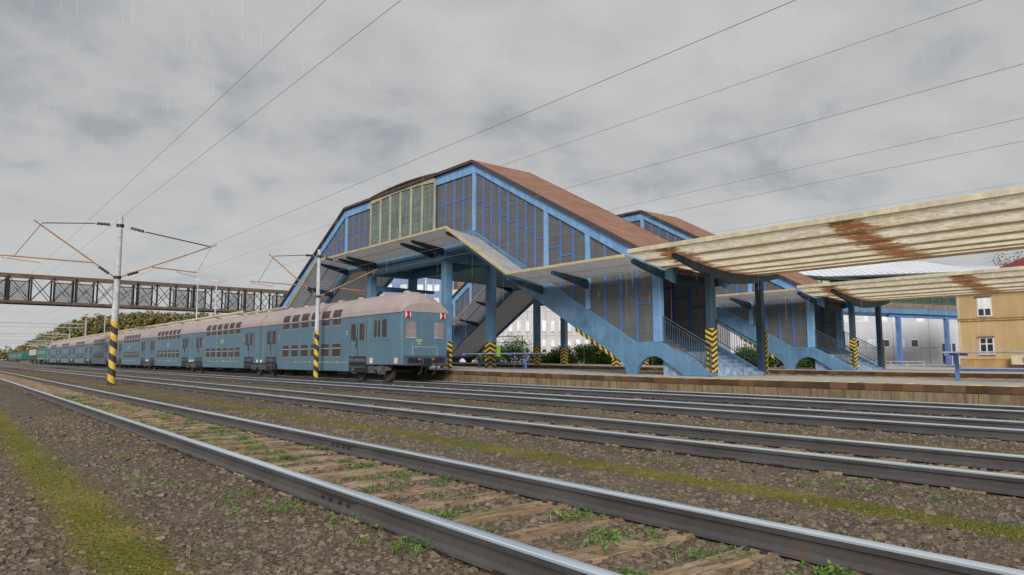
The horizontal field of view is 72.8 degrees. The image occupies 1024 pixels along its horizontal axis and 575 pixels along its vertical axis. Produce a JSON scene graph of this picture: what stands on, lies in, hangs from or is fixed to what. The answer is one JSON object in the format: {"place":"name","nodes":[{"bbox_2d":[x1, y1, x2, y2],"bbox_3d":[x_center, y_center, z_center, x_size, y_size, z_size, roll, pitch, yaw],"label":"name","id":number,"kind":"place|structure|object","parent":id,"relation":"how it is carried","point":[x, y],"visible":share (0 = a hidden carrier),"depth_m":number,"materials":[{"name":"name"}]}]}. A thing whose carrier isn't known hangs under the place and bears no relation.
{"place":"outdoors","nodes":[
{"label":"outdoors","id":0,"kind":"place"},
{"bbox_2d":[62,321,152,339],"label":"hill","id":1,"kind":"structure","parent":0,"point":[102,331],"depth_m":458.42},
{"bbox_2d":[0,310,218,360],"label":"woodland","id":2,"kind":"object","parent":1,"relation":"on","point":[141,320],"visible":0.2,"depth_m":462.41,"materials":[{"name":"plant"}]},
{"bbox_2d":[0,360,1023,574],"bbox_3d":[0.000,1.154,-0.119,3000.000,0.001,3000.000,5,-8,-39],"label":"ground","id":3,"kind":"structure","parent":0,"point":[94,539],"depth_m":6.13,"materials":[{"name":"gravel"}]},
{"bbox_2d":[12,352,17,361],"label":"passenger wagon","id":4,"kind":"object","parent":3,"relation":"on","point":[14,357],"visible":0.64,"depth_m":285.01,"materials":[{"name":"green paint"}]},
{"bbox_2d":[17,352,28,361],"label":"passenger wagon","id":5,"kind":"object","parent":3,"relation":"on","point":[22,355],"visible":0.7,"depth_m":262.47,"materials":[{"name":"green paint"}]},
{"bbox_2d":[10,337,52,342],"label":"catenary portal","id":6,"kind":"object","parent":3,"relation":"on","point":[36,340],"visible":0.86,"depth_m":239.87,"materials":[{"name":"metal"}]},
{"bbox_2d":[13,0,324,290],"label":"overhead wire","id":7,"kind":"object","parent":6,"relation":"hanging from","point":[204,112],"visible":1,"depth_m":15.53,"materials":[{"name":"metal"}]},
{"bbox_2d":[10,0,794,329],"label":"overhead wire","id":8,"kind":"object","parent":6,"relation":"attached to","point":[518,116],"visible":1,"depth_m":12.10,"materials":[{"name":"metal"}]},
{"bbox_2d":[72,182,1021,337],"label":"overhead wire","id":9,"kind":"object","parent":6,"relation":"hanging from","point":[770,223],"visible":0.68,"depth_m":28.82,"materials":[{"name":"metal"}]},
{"bbox_2d":[0,332,69,337],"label":"catenary portal","id":10,"kind":"object","parent":3,"relation":"on","point":[34,336],"visible":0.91,"depth_m":176.94,"materials":[{"name":"metal"}]},
{"bbox_2d":[1,318,86,335],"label":"catenary portal","id":11,"kind":"object","parent":3,"relation":"on","point":[85,324],"visible":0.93,"depth_m":125.53,"materials":[{"name":"metal"}]},
{"bbox_2d":[3,0,400,309],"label":"overhead wire","id":12,"kind":"object","parent":11,"relation":"hanging from","point":[255,113],"visible":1,"depth_m":15.36,"materials":[{"name":"metal"}]},
{"bbox_2d":[5,0,980,336],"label":"overhead wire","id":13,"kind":"object","parent":11,"relation":"attached to","point":[643,116],"visible":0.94,"depth_m":15.82,"materials":[{"name":"metal"}]},
{"bbox_2d":[0,217,216,384],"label":"catenary mast","id":14,"kind":"object","parent":3,"relation":"on","point":[117,276],"visible":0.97,"depth_m":31.22,"materials":[{"name":"beige metal"}]},
{"bbox_2d":[0,272,287,312],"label":"lattice footbridge","id":15,"kind":"object","parent":3,"relation":"on","point":[76,296],"visible":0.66,"depth_m":81.76,"materials":[{"name":"metal"}]},
{"bbox_2d":[251,249,377,380],"bbox_3d":[-10.038,1.462,35.766,6.858,6.899,0.480,5,-8,-39],"label":"catenary mast","id":16,"kind":"object","parent":3,"relation":"on","point":[316,341],"visible":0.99,"depth_m":35.68,"materials":[{"name":"metal"}]},
{"bbox_2d":[32,141,1021,340],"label":"overhead wire","id":17,"kind":"object","parent":16,"relation":"hanging from","point":[663,213],"visible":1,"depth_m":19.97,"materials":[{"name":"metal"}]},
{"bbox_2d":[68,118,1021,330],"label":"overhead wire","id":18,"kind":"object","parent":16,"relation":"attached to","point":[674,195],"visible":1,"depth_m":19.76,"materials":[{"name":"metal"}]},
{"bbox_2d":[96,63,1023,316],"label":"overhead wire","id":19,"kind":"object","parent":16,"relation":"attached to","point":[672,159],"visible":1,"depth_m":14.78,"materials":[{"name":"metal"}]},
{"bbox_2d":[382,278,455,303],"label":"apartment block","id":20,"kind":"structure","parent":3,"relation":"on","point":[429,284],"depth_m":150.80,"materials":[{"name":"white concrete"}]},
{"bbox_2d":[456,281,464,289],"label":"brick tower","id":21,"kind":"structure","parent":3,"relation":"on","point":[459,285],"depth_m":156.90,"materials":[{"name":"brick"}]},
{"bbox_2d":[473,350,502,361],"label":"shrub","id":22,"kind":"object","parent":3,"relation":"on","point":[482,358],"visible":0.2,"depth_m":78.64,"materials":[{"name":"green plant"}]},
{"bbox_2d":[0,371,1023,574],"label":"railway track","id":23,"kind":"structure","parent":3,"relation":"on","point":[506,553],"depth_m":5.02,"materials":[{"name":"metal"}]},
{"bbox_2d":[0,365,1023,496],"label":"railway track","id":24,"kind":"structure","parent":3,"relation":"on","point":[952,472],"depth_m":9.11,"materials":[{"name":"metal"}]},
{"bbox_2d":[0,363,1023,440],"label":"railway track","id":25,"kind":"structure","parent":3,"relation":"on","point":[995,430],"depth_m":14.47,"materials":[{"name":"metal"}]},
{"bbox_2d":[0,362,1023,419],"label":"railway track","id":26,"kind":"structure","parent":3,"relation":"on","point":[974,410],"depth_m":19.30,"materials":[{"name":"metal"}]},
{"bbox_2d":[29,343,46,363],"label":"electric locomotive","id":27,"kind":"object","parent":26,"relation":"on","point":[32,355],"visible":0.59,"depth_m":149.30,"materials":[{"name":"green"}]},
{"bbox_2d":[36,343,54,363],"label":"electric locomotive","id":28,"kind":"object","parent":26,"relation":"on","point":[41,353],"visible":0.48,"depth_m":137.09,"materials":[{"name":"green paint"}]},
{"bbox_2d":[46,341,72,364],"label":"double deck coach","id":29,"kind":"object","parent":26,"relation":"on","point":[52,355],"visible":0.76,"depth_m":123.20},
{"bbox_2d":[58,339,87,365],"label":"double deck coach","id":30,"kind":"object","parent":26,"relation":"on","point":[65,352],"visible":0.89,"depth_m":110.67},
{"bbox_2d":[72,336,105,366],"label":"double deck coach","id":31,"kind":"object","parent":26,"relation":"on","point":[80,350],"visible":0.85,"depth_m":98.82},
{"bbox_2d":[88,332,128,367],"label":"double deck coach","id":32,"kind":"object","parent":26,"relation":"on","point":[98,350],"visible":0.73,"depth_m":87.70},
{"bbox_2d":[105,344,107,357],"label":"door","id":33,"kind":"structure","parent":32,"relation":"in","point":[106,345],"depth_m":83.73,"materials":[{"name":"teal paint"}]},
{"bbox_2d":[116,327,172,369],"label":"double deck coach","id":34,"kind":"object","parent":26,"relation":"on","point":[132,348],"visible":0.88,"depth_m":72.25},
{"bbox_2d":[118,343,121,357],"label":"door","id":35,"kind":"structure","parent":34,"relation":"in","point":[120,344],"depth_m":77.39,"materials":[{"name":"teal paint"}]},
{"bbox_2d":[140,340,145,357],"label":"door","id":36,"kind":"structure","parent":34,"relation":"in","point":[143,343],"depth_m":68.63,"materials":[{"name":"teal paint"}]},
{"bbox_2d":[148,321,221,371],"bbox_3d":[-28.854,5.242,61.369,2.540,4.175,16.950,5,-8,-39],"label":"double deck coach","id":37,"kind":"object","parent":26,"relation":"on","point":[170,346],"visible":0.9,"depth_m":60.07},
{"bbox_2d":[150,340,154,357],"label":"door","id":38,"kind":"structure","parent":37,"relation":"in","point":[152,343],"depth_m":65.65,"materials":[{"name":"teal paint"}]},
{"bbox_2d":[182,336,188,356],"bbox_3d":[-26.773,4.878,56.941,0.090,1.700,1.800,5,-8,-39],"label":"door","id":39,"kind":"structure","parent":37,"relation":"in","point":[185,340],"depth_m":56.91,"materials":[{"name":"teal paint"}]},
{"bbox_2d":[192,311,299,375],"bbox_3d":[-19.159,4.028,49.595,2.540,4.175,16.950,5,-8,-39],"label":"double deck coach","id":40,"kind":"object","parent":26,"relation":"on","point":[231,343],"visible":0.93,"depth_m":48.09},
{"bbox_2d":[195,335,202,356],"bbox_3d":[-24.277,4.566,53.909,0.090,1.700,1.800,5,-8,-39],"label":"door","id":41,"kind":"structure","parent":40,"relation":"in","point":[199,339],"depth_m":53.85,"materials":[{"name":"teal paint"}]},
{"bbox_2d":[211,348,214,357],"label":"window","id":42,"kind":"structure","parent":40,"relation":"in","point":[212,350],"depth_m":50.99,"materials":[{"name":"glass"}]},
{"bbox_2d":[212,325,216,335],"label":"window","id":43,"kind":"structure","parent":40,"relation":"in","point":[214,326],"depth_m":51.21,"materials":[{"name":"glass"}]},
{"bbox_2d":[216,348,220,357],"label":"window","id":44,"kind":"structure","parent":40,"relation":"in","point":[218,349],"depth_m":49.95,"materials":[{"name":"glass"}]},
{"bbox_2d":[217,324,222,335],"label":"window","id":45,"kind":"structure","parent":40,"relation":"in","point":[220,325],"depth_m":50.14,"materials":[{"name":"glass"}]},
{"bbox_2d":[222,348,226,357],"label":"window","id":46,"kind":"structure","parent":40,"relation":"in","point":[224,354],"depth_m":48.95,"materials":[{"name":"glass"}]},
{"bbox_2d":[223,323,228,334],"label":"window","id":47,"kind":"structure","parent":40,"relation":"in","point":[226,325],"depth_m":49.11,"materials":[{"name":"glass"}]},
{"bbox_2d":[228,348,232,357],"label":"window","id":48,"kind":"structure","parent":40,"relation":"in","point":[230,355],"depth_m":47.91,"materials":[{"name":"glass"}]},
{"bbox_2d":[229,323,234,334],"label":"window","id":49,"kind":"structure","parent":40,"relation":"in","point":[231,331],"depth_m":48.10,"materials":[{"name":"glass"}]},
{"bbox_2d":[235,348,239,356],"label":"window","id":50,"kind":"structure","parent":40,"relation":"in","point":[236,349],"depth_m":46.88,"materials":[{"name":"glass"}]},
{"bbox_2d":[236,322,241,333],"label":"window","id":51,"kind":"structure","parent":40,"relation":"in","point":[238,324],"depth_m":47.05,"materials":[{"name":"glass"}]},
{"bbox_2d":[244,330,254,356],"bbox_3d":[-17.078,3.664,45.167,0.090,1.700,1.800,5,-8,-39],"label":"door","id":52,"kind":"structure","parent":40,"relation":"in","point":[249,335],"depth_m":45.12,"materials":[{"name":"teal paint"}]},
{"bbox_2d":[260,291,448,380],"bbox_3d":[-9.230,2.784,37.536,2.540,4.175,17.690,5,-8,-39],"label":"double deck coach","id":53,"kind":"object","parent":26,"relation":"on","point":[388,337],"visible":0.75,"depth_m":33.12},
{"bbox_2d":[265,328,277,356],"bbox_3d":[-14.582,3.351,42.135,0.090,1.700,1.800,5,-8,-39],"label":"door","id":54,"kind":"structure","parent":53,"relation":"in","point":[271,334],"depth_m":42.09,"materials":[{"name":"teal paint"}]},
{"bbox_2d":[282,346,288,356],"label":"window","id":55,"kind":"structure","parent":53,"relation":"in","point":[285,349],"depth_m":40.31,"materials":[{"name":"glass"}]},
{"bbox_2d":[283,316,290,329],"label":"window","id":56,"kind":"structure","parent":53,"relation":"in","point":[287,318],"depth_m":40.49,"materials":[{"name":"glass"}]},
{"bbox_2d":[291,345,297,356],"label":"window","id":57,"kind":"structure","parent":53,"relation":"in","point":[294,350],"depth_m":39.29,"materials":[{"name":"glass"}]},
{"bbox_2d":[292,314,300,328],"bbox_3d":[-12.255,1.957,39.507,0.160,0.805,0.900,5,-8,-39],"label":"window","id":58,"kind":"structure","parent":53,"relation":"in","point":[296,317],"depth_m":39.44,"materials":[{"name":"glass"}]},
{"bbox_2d":[301,345,307,356],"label":"window","id":59,"kind":"structure","parent":53,"relation":"in","point":[304,348],"depth_m":38.24,"materials":[{"name":"glass"}]},
{"bbox_2d":[302,313,309,327],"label":"window","id":60,"kind":"structure","parent":53,"relation":"in","point":[305,317],"depth_m":38.40,"materials":[{"name":"glass"}]},
{"bbox_2d":[311,345,313,356],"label":"window","id":61,"kind":"structure","parent":53,"relation":"in","point":[312,346],"depth_m":37.40,"materials":[{"name":"glass"}]},
{"bbox_2d":[311,312,320,327],"bbox_3d":[-10.559,1.744,37.447,0.160,0.805,0.900,5,-8,-39],"label":"window","id":62,"kind":"structure","parent":53,"relation":"in","point":[313,316],"depth_m":37.60,"materials":[{"name":"glass"}]},
{"bbox_2d":[321,344,328,356],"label":"window","id":63,"kind":"structure","parent":53,"relation":"in","point":[324,347],"depth_m":36.19,"materials":[{"name":"glass"}]},
{"bbox_2d":[322,311,330,326],"bbox_3d":[-9.711,1.638,36.417,0.160,0.805,0.900,5,-8,-39],"label":"window","id":64,"kind":"structure","parent":53,"relation":"in","point":[326,314],"depth_m":36.38,"materials":[{"name":"glass"}]},
{"bbox_2d":[332,344,339,356],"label":"window","id":65,"kind":"structure","parent":53,"relation":"in","point":[335,347],"depth_m":35.18,"materials":[{"name":"glass"}]},
{"bbox_2d":[333,309,342,325],"bbox_3d":[-8.863,1.532,35.387,0.160,0.805,0.900,5,-8,-39],"label":"window","id":66,"kind":"structure","parent":53,"relation":"in","point":[337,313],"depth_m":35.33,"materials":[{"name":"glass"}]},
{"bbox_2d":[349,320,366,355],"bbox_3d":[-7.415,2.453,33.431,0.090,1.700,1.800,5,-8,-39],"label":"door","id":67,"kind":"structure","parent":53,"relation":"in","point":[357,329],"depth_m":33.38,"materials":[{"name":"teal paint"}]},
{"bbox_2d":[374,320,376,337],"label":"window","id":68,"kind":"structure","parent":53,"relation":"in","point":[375,322],"depth_m":32.13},
{"bbox_2d":[382,319,386,336],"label":"window","id":69,"kind":"structure","parent":53,"relation":"in","point":[384,322],"depth_m":31.49,"materials":[{"name":"glass"}]},
{"bbox_2d":[406,322,416,337],"bbox_3d":[-4.432,1.860,30.601,0.520,0.700,0.050,5,-8,-39],"label":"end window","id":70,"kind":"structure","parent":53,"relation":"in","point":[411,326],"depth_m":30.58,"materials":[{"name":"glass"}]},
{"bbox_2d":[434,323,442,337],"bbox_3d":[-3.318,1.953,31.509,0.520,0.700,0.050,5,-8,-39],"label":"end window","id":71,"kind":"structure","parent":53,"relation":"in","point":[438,327],"depth_m":31.48,"materials":[{"name":"glass"}]},
{"bbox_2d":[0,387,1023,574],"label":"weeds","id":72,"kind":"object","parent":3,"relation":"on","point":[830,568],"visible":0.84,"depth_m":5.70,"materials":[{"name":"plant"}]},
{"bbox_2d":[497,332,531,362],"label":"shrub","id":73,"kind":"object","parent":3,"relation":"on","point":[509,358],"visible":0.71,"depth_m":74.94,"materials":[{"name":"green plant"}]},
{"bbox_2d":[21,186,1023,405],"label":"platform","id":74,"kind":"structure","parent":3,"relation":"on","point":[986,222],"depth_m":21.33,"materials":[{"name":"concrete"}]},
{"bbox_2d":[27,311,243,347],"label":"platform canopy","id":75,"kind":"object","parent":74,"relation":"on","point":[228,315],"visible":0.04,"depth_m":77.48,"materials":[{"name":"beige metal"}]},
{"bbox_2d":[193,279,198,317],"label":"lamp pole","id":76,"kind":"object","parent":74,"relation":"on","point":[197,297],"visible":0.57,"depth_m":74.63,"materials":[{"name":"metal"}]},
{"bbox_2d":[212,280,217,314],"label":"lamp pole","id":77,"kind":"object","parent":74,"relation":"on","point":[215,295],"visible":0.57,"depth_m":72.52,"materials":[{"name":"metal"}]},
{"bbox_2d":[462,353,544,368],"bbox_3d":[-0.470,3.944,37.216,2.300,0.835,4.500,5,-8,-39],"label":"platform bench","id":78,"kind":"object","parent":74,"relation":"on","point":[493,354],"visible":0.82,"depth_m":36.88,"materials":[{"name":"blue wood"}]},
{"bbox_2d":[244,159,765,375],"bbox_3d":[-5.703,-0.535,42.855,7.270,11.080,43.660,5,-8,-39],"label":"covered stair","id":79,"kind":"object","parent":74,"relation":"on","point":[595,286],"visible":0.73,"depth_m":32.48,"materials":[{"name":"metal"}]},
{"bbox_2d":[369,173,520,288],"bbox_3d":[1.132,-2.941,50.620,7.948,5.060,24.569,-5,-8,42],"label":"covered footbridge","id":80,"kind":"object","parent":79,"relation":"attached to","point":[410,213],"visible":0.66,"depth_m":42.65,"materials":[{"name":"green"}]},
{"bbox_2d":[494,335,522,368],"bbox_3d":[-0.192,3.446,36.846,0.044,1.750,2.500,5,-8,-39],"label":"notice stand","id":81,"kind":"object","parent":74,"relation":"on","point":[496,342],"visible":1,"depth_m":37.00,"materials":[{"name":"metal"}]},
{"bbox_2d":[943,351,1023,380],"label":"railing","id":82,"kind":"object","parent":74,"relation":"on","point":[956,354],"visible":1,"depth_m":19.48,"materials":[{"name":"blue metal"}]},
{"bbox_2d":[452,290,621,362],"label":"office block","id":83,"kind":"structure","parent":3,"relation":"on","point":[521,324],"depth_m":127.81,"materials":[{"name":"paint"}]},
{"bbox_2d":[517,321,520,331],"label":"window","id":84,"kind":"structure","parent":83,"relation":"in","point":[518,322],"depth_m":127.87,"materials":[{"name":"white glass"}]},
{"bbox_2d":[525,321,528,331],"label":"window","id":85,"kind":"structure","parent":83,"relation":"in","point":[527,322],"depth_m":127.87,"materials":[{"name":"white glass"}]},
{"bbox_2d":[542,321,545,331],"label":"window","id":86,"kind":"structure","parent":83,"relation":"in","point":[543,322],"depth_m":127.87,"materials":[{"name":"white glass"}]},
{"bbox_2d":[551,321,554,331],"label":"window","id":87,"kind":"structure","parent":83,"relation":"in","point":[552,322],"depth_m":127.87,"materials":[{"name":"white glass"}]},
{"bbox_2d":[523,351,553,362],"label":"shrub","id":88,"kind":"object","parent":3,"relation":"on","point":[543,360],"visible":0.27,"depth_m":70.06,"materials":[{"name":"green plant"}]},
{"bbox_2d":[543,345,574,363],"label":"shrub","id":89,"kind":"object","parent":3,"relation":"on","point":[554,356],"visible":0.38,"depth_m":69.15,"materials":[{"name":"green plant"}]},
{"bbox_2d":[568,344,605,363],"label":"shrub","id":90,"kind":"object","parent":3,"relation":"on","point":[586,354],"visible":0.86,"depth_m":65.83,"materials":[{"name":"green plant"}]},
{"bbox_2d":[580,342,611,363],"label":"shrub","id":91,"kind":"object","parent":3,"relation":"on","point":[608,360],"visible":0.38,"depth_m":65.94,"materials":[{"name":"green plant"}]},
{"bbox_2d":[649,357,662,364],"bbox_3d":[12.510,5.942,58.684,4.447,2.582,4.322,5,-8,-39],"label":"shrub","id":92,"kind":"object","parent":3,"relation":"on","point":[655,361],"visible":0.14,"depth_m":57.35,"materials":[{"name":"green plant"}]},
{"bbox_2d":[434,266,1023,378],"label":"platform","id":93,"kind":"structure","parent":3,"relation":"on","point":[866,293],"depth_m":35.27,"materials":[{"name":"concrete"}]},
{"bbox_2d":[452,210,884,369],"bbox_3d":[5.477,0.736,55.179,7.270,11.080,43.660,5,-8,-39],"label":"covered stair","id":94,"kind":"object","parent":93,"relation":"on","point":[798,328],"visible":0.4,"depth_m":42.29,"materials":[{"name":"metal"}]},
{"bbox_2d":[733,344,756,366],"bbox_3d":[17.921,5.500,53.438,3.611,2.382,3.318,5,-8,-39],"label":"shrub","id":95,"kind":"object","parent":3,"relation":"on","point":[743,349],"visible":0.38,"depth_m":52.72,"materials":[{"name":"green plant"}]},
{"bbox_2d":[754,356,783,366],"bbox_3d":[19.812,5.436,52.745,3.053,2.363,3.252,5,-8,-39],"label":"shrub","id":96,"kind":"object","parent":3,"relation":"on","point":[773,362],"visible":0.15,"depth_m":52.03,"materials":[{"name":"green plant"}]},
{"bbox_2d":[796,358,813,367],"bbox_3d":[21.483,5.449,50.129,3.673,1.810,4.242,0,-6,-2],"label":"shrub","id":97,"kind":"object","parent":3,"relation":"on","point":[804,363],"visible":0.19,"depth_m":48.95,"materials":[{"name":"green plant"}]},
{"bbox_2d":[984,249,1022,266],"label":"tree","id":98,"kind":"object","parent":3,"relation":"on","point":[1004,259],"visible":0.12,"depth_m":118.85,"materials":[{"name":"grey plant"}]},
{"bbox_2d":[0,0,1023,359],"label":"sky","id":99,"kind":"structure","parent":0,"point":[92,92],"materials":[{"name":"grey"}]},
{"bbox_2d":[580,363,1023,369],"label":"pavement","id":100,"kind":"structure","parent":0,"point":[932,367],"depth_m":55.54,"materials":[{"name":"concrete"}]},
{"bbox_2d":[776,361,923,367],"bbox_3d":[22.128,7.105,64.919,0.060,0.508,30.057,5,-8,-39],"label":"forecourt fence","id":101,"kind":"object","parent":100,"relation":"on","point":[900,364],"visible":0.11,"depth_m":54.50,"materials":[{"name":"metal"}]},
{"bbox_2d":[717,261,999,363],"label":"white hall","id":102,"kind":"structure","parent":100,"relation":"on","point":[923,339],"depth_m":97.94,"materials":[{"name":"concrete"}]},
{"bbox_2d":[848,316,868,321],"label":"window","id":103,"kind":"structure","parent":102,"relation":"in","point":[857,318],"depth_m":98.00,"materials":[{"name":"glass"}]},
{"bbox_2d":[867,339,875,347],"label":"window","id":104,"kind":"structure","parent":102,"relation":"in","point":[871,341],"depth_m":97.66,"materials":[{"name":"white paint"}]},
{"bbox_2d":[883,339,889,347],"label":"window","id":105,"kind":"structure","parent":102,"relation":"in","point":[887,341],"depth_m":97.66,"materials":[{"name":"white paint"}]},
{"bbox_2d":[910,339,918,347],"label":"window","id":106,"kind":"structure","parent":102,"relation":"in","point":[914,342],"depth_m":97.66,"materials":[{"name":"glass"}]},
{"bbox_2d":[942,344,956,363],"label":"door","id":107,"kind":"structure","parent":102,"relation":"in","point":[953,346],"depth_m":97.54,"materials":[{"name":"white glass"}]},
{"bbox_2d":[956,257,1023,367],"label":"station house","id":108,"kind":"structure","parent":100,"relation":"on","point":[991,322],"depth_m":53.65,"materials":[{"name":"yellow paint"}]},
{"bbox_2d":[975,295,992,317],"bbox_3d":[36.691,1.472,54.036,0.160,1.700,1.100,5,-8,-39],"label":"window","id":109,"kind":"structure","parent":108,"relation":"in","point":[984,305],"depth_m":54.04,"materials":[{"name":"white paint"}]},
{"bbox_2d":[978,336,995,355],"bbox_3d":[36.691,4.506,53.723,0.160,1.500,1.100,5,-8,-39],"label":"window","id":110,"kind":"structure","parent":108,"relation":"in","point":[986,343],"depth_m":53.74,"materials":[{"name":"white paint"}]},
{"bbox_2d":[1011,355,1023,367],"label":"notice board","id":111,"kind":"object","parent":100,"relation":"on","point":[1016,360],"visible":0.88,"depth_m":51.77,"materials":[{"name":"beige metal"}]},
{"bbox_2d":[805,275,957,364],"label":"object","id":112,"kind":"structure","parent":0,"point":[944,309],"depth_m":77.94,"materials":[{"name":"blue paint"}]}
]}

